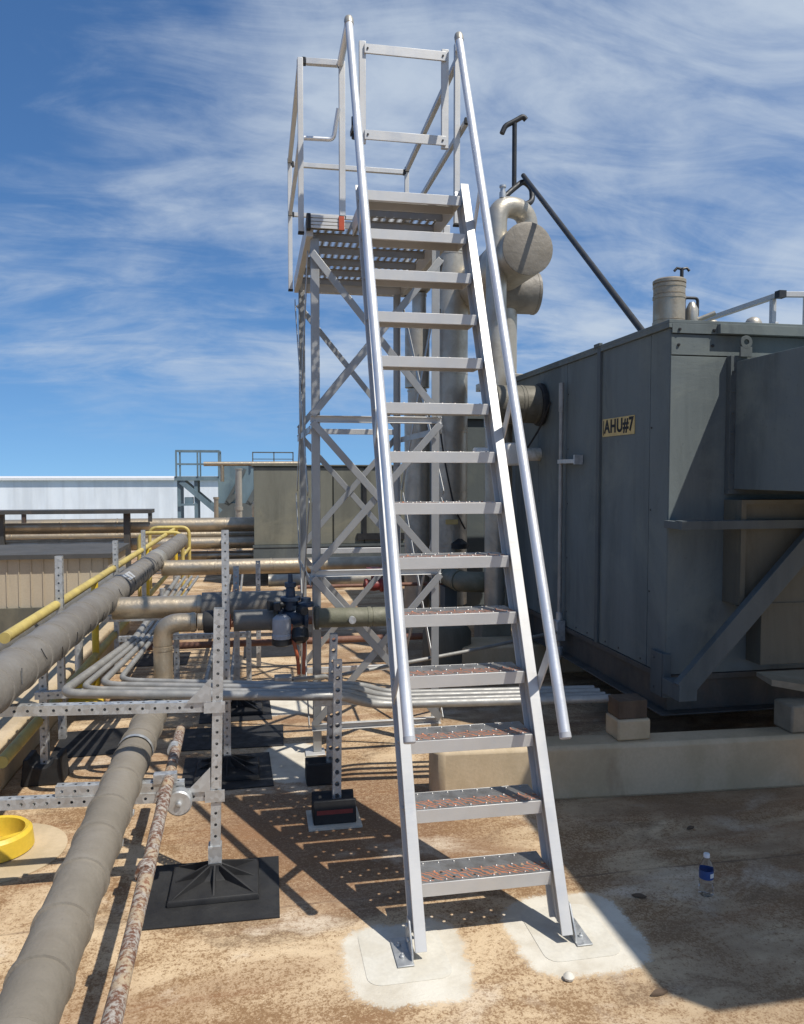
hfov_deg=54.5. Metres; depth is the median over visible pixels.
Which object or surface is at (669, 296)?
exhaust stack
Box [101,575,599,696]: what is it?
conduit
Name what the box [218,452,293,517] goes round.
cooling unit
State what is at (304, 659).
hose
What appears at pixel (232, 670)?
conduit
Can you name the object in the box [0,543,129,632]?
penthouse
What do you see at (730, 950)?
flat roof
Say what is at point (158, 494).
warehouse
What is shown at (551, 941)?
membrane patch
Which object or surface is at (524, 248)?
capped header
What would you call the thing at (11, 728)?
roof kerb
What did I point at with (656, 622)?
air handling unit
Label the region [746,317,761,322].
roof vent
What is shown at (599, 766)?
equipment curb
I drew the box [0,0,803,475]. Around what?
sky
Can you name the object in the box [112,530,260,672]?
pipe support frame
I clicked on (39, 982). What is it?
insulated pipe
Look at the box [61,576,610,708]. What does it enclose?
conduit
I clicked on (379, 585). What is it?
red valve
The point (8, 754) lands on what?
yellow railing
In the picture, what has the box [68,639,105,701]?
pipe stand
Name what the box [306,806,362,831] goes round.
base pad
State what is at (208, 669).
conduit
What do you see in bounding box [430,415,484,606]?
equipment cabinet
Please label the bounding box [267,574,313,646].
control valve
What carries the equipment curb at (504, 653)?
on the flat roof
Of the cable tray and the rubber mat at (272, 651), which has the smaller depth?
the rubber mat at (272, 651)
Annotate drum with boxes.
[423,625,470,665]
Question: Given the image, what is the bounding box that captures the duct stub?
[496,383,548,425]
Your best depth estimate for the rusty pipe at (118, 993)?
2.32 m
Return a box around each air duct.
[722,499,803,691]
[724,336,803,493]
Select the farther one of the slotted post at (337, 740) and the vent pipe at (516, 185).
the vent pipe at (516, 185)
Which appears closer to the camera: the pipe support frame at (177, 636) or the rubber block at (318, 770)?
the rubber block at (318, 770)
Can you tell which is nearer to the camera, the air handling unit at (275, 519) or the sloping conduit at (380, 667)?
the sloping conduit at (380, 667)
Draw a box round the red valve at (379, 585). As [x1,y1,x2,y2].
[298,567,442,591]
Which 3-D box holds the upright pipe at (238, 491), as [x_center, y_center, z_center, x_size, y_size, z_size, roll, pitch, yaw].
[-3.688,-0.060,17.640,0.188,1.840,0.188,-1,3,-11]
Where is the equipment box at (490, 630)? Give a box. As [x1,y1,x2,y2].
[474,605,510,636]
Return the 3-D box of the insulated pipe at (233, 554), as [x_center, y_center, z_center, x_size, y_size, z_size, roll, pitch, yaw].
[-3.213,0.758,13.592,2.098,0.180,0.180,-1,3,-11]
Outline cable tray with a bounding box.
[0,509,154,567]
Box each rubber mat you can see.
[50,727,128,757]
[134,652,190,666]
[142,856,279,930]
[181,724,283,750]
[182,752,273,789]
[199,700,271,723]
[243,644,300,657]
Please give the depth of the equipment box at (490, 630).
7.07 m
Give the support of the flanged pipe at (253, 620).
attached to the insulated pipe at (39, 982)
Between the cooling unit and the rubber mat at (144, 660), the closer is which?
the rubber mat at (144, 660)
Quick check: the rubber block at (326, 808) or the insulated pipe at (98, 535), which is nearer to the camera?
the rubber block at (326, 808)
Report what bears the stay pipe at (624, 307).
attached to the air handling unit at (656, 622)
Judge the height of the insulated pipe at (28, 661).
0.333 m
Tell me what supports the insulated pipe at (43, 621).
attached to the pipe support frame at (215, 878)
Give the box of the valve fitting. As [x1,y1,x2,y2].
[685,296,715,320]
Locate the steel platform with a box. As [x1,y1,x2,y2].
[174,450,221,517]
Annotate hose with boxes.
[291,624,300,674]
[301,626,305,674]
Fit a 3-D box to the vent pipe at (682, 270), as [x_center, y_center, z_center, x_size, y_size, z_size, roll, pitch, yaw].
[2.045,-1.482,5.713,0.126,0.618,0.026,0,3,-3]
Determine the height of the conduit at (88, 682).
0.144 m
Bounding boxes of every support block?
[606,693,649,740]
[774,697,803,732]
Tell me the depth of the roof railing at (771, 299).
5.61 m
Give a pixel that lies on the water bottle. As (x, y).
(706, 875)
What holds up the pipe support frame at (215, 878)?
on the rubber mat at (159, 914)
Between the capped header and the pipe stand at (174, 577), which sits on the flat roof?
the pipe stand at (174, 577)
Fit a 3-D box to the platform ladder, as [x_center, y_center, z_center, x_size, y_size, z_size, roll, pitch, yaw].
[-0.089,-0.584,4.416,0.942,4.170,3.582,-1,3,-11]
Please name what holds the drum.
on the flat roof
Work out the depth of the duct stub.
6.38 m
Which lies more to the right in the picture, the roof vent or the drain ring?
the roof vent
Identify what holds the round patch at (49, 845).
on the flat roof
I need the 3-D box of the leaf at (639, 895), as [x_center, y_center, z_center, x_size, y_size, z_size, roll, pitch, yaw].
[0.964,1.558,3.173,0.060,0.009,0.021,1,3,18]
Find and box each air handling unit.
[251,465,403,558]
[476,319,803,715]
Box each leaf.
[631,893,646,897]
[651,988,667,995]
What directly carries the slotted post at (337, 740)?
on the rubber block at (326, 808)
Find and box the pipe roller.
[168,787,192,815]
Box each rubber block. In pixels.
[21,748,69,786]
[305,756,337,785]
[311,789,355,824]
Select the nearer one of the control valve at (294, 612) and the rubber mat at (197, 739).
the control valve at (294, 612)
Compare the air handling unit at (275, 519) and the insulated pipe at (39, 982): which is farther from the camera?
the air handling unit at (275, 519)
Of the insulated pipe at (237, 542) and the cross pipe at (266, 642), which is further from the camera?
the insulated pipe at (237, 542)
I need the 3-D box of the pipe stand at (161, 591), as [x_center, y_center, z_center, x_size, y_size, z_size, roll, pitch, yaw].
[-2.556,1.064,8.332,0.340,0.498,0.272,-1,3,-11]
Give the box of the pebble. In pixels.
[563,971,574,981]
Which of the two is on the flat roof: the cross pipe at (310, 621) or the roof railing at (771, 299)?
the cross pipe at (310, 621)
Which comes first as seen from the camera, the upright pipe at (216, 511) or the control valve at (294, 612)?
the control valve at (294, 612)
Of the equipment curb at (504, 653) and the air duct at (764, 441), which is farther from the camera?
the equipment curb at (504, 653)
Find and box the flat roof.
[0,548,803,1023]
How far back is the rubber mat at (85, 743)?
4.98 m
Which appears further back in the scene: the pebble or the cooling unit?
the cooling unit
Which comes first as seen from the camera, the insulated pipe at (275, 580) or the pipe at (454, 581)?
the pipe at (454, 581)
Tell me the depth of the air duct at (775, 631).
4.57 m
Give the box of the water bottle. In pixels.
[699,852,713,896]
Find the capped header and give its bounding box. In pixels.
[459,184,552,606]
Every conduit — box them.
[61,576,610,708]
[83,576,604,699]
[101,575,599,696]
[120,576,594,692]
[204,574,231,679]
[230,574,242,700]
[326,631,556,679]
[553,383,582,659]
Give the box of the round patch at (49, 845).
[0,823,67,882]
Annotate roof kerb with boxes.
[0,614,129,791]
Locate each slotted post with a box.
[315,633,354,762]
[332,659,341,798]
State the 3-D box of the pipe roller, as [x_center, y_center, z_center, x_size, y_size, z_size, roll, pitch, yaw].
[-0.908,1.181,3.178,0.104,0.104,0.068,-1,3,-11]
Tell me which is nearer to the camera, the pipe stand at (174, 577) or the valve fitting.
the valve fitting
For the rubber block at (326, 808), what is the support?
on the base pad
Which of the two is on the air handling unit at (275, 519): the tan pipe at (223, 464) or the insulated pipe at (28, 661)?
the tan pipe at (223, 464)
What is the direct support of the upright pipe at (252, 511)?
on the flat roof
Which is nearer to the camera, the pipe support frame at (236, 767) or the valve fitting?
the pipe support frame at (236, 767)
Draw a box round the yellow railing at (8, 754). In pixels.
[0,528,177,767]
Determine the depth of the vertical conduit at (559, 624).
6.05 m
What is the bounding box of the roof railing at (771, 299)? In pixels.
[702,290,803,324]
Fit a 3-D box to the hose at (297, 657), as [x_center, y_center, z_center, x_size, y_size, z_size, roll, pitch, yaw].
[-0.629,0.797,4.529,0.040,0.287,0.091,-3,4,-45]
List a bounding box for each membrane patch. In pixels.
[358,924,451,985]
[520,904,619,961]
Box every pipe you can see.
[0,533,381,713]
[0,566,125,650]
[0,612,196,1023]
[5,517,253,534]
[6,531,253,539]
[6,536,253,549]
[100,725,184,1023]
[139,633,422,650]
[154,616,311,626]
[171,550,253,559]
[197,606,385,632]
[203,461,297,481]
[213,497,218,549]
[235,469,242,549]
[252,501,253,549]
[268,573,370,586]
[404,288,430,608]
[439,248,468,607]
[440,568,505,607]
[473,402,551,465]
[500,114,534,204]
[521,173,644,330]
[673,267,689,276]
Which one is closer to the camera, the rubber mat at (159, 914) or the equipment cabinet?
the rubber mat at (159, 914)
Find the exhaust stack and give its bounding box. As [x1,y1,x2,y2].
[652,276,685,325]
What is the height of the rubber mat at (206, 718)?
0.005 m
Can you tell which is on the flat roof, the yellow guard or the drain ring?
the yellow guard
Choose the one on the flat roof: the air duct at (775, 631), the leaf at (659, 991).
the leaf at (659, 991)
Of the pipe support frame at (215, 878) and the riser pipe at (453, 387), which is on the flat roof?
the riser pipe at (453, 387)
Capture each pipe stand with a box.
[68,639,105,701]
[156,588,179,633]
[173,576,181,595]
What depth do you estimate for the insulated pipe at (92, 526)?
13.26 m
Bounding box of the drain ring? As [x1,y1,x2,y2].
[0,815,34,862]
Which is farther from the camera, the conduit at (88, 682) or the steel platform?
the steel platform
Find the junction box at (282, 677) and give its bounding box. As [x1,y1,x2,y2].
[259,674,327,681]
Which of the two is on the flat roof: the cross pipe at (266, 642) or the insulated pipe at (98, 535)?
the cross pipe at (266, 642)
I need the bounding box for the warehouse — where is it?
[0,476,217,519]
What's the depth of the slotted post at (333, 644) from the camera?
4.34 m
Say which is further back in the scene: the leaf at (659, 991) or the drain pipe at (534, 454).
the drain pipe at (534, 454)
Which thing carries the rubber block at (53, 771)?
on the flat roof
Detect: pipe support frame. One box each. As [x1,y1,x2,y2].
[0,607,258,907]
[34,530,258,783]
[54,555,262,738]
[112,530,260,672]
[118,631,251,680]
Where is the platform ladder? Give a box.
[287,15,592,967]
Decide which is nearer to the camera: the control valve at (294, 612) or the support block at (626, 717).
the support block at (626, 717)
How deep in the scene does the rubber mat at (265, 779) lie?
4.44 m
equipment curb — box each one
[429,727,803,804]
[462,636,585,673]
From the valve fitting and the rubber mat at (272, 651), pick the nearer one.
the valve fitting
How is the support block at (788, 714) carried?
on the equipment curb at (599, 766)
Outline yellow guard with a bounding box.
[137,526,191,596]
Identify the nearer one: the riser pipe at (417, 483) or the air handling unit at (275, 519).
the riser pipe at (417, 483)
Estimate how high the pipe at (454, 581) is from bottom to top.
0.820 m
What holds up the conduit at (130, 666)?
on the pipe support frame at (236, 767)

